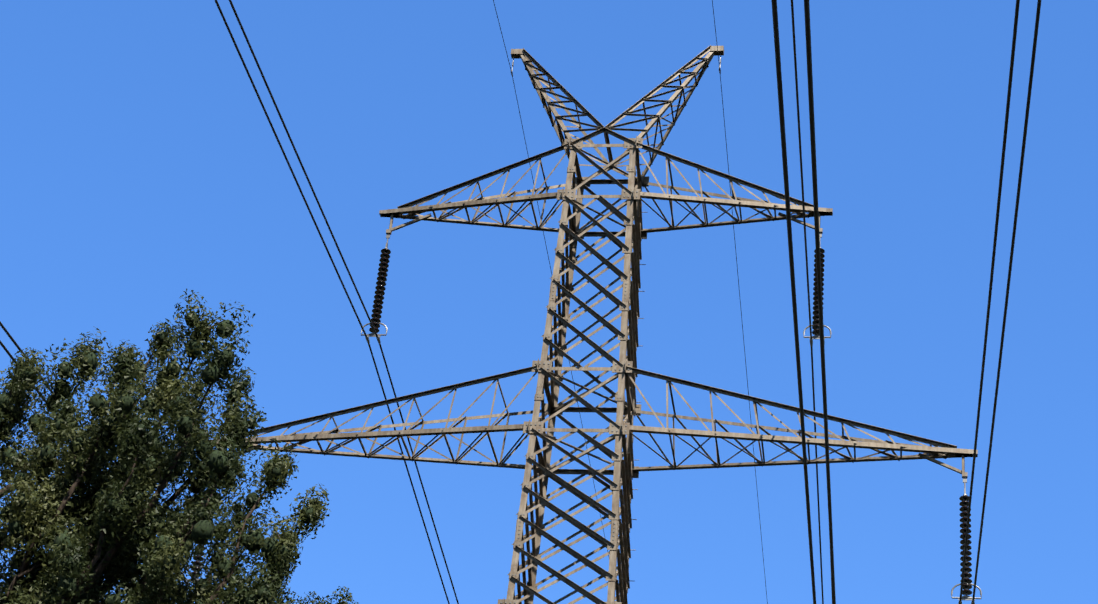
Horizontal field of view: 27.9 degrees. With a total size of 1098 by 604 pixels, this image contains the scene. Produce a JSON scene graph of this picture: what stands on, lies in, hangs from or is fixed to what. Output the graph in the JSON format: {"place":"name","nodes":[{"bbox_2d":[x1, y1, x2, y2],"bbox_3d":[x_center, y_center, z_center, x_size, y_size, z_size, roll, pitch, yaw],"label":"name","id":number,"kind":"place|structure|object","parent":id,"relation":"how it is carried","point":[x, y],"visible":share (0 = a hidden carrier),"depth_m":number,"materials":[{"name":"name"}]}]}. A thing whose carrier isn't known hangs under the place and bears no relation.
{"place":"outdoors","nodes":[
{"label":"outdoors","id":0,"kind":"place"},
{"bbox_2d":[0,0,1097,603],"label":"sky","id":1,"kind":"structure","parent":0,"point":[142,162],"materials":[{"name":"blue"}]},
{"label":"ground","id":2,"kind":"structure","parent":0,"visible":0},
{"bbox_2d":[0,289,330,603],"bbox_3d":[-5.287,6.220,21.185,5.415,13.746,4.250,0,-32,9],"label":"tree","id":3,"kind":"object","parent":2,"relation":"on","point":[112,518],"visible":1,"depth_m":22.40,"materials":[{"name":"green wood"}]},
{"bbox_2d":[299,586,357,603],"bbox_3d":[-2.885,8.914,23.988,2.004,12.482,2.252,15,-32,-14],"label":"broadleaf tree","id":4,"kind":"object","parent":2,"relation":"on","point":[340,600],"visible":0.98,"depth_m":26.80,"materials":[{"name":"green wood"}]},
{"bbox_2d":[0,0,1040,603],"bbox_3d":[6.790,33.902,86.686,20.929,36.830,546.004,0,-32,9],"label":"transmission tower","id":5,"kind":"structure","parent":2,"relation":"on","point":[624,472],"depth_m":51.33,"materials":[{"name":"metal"}]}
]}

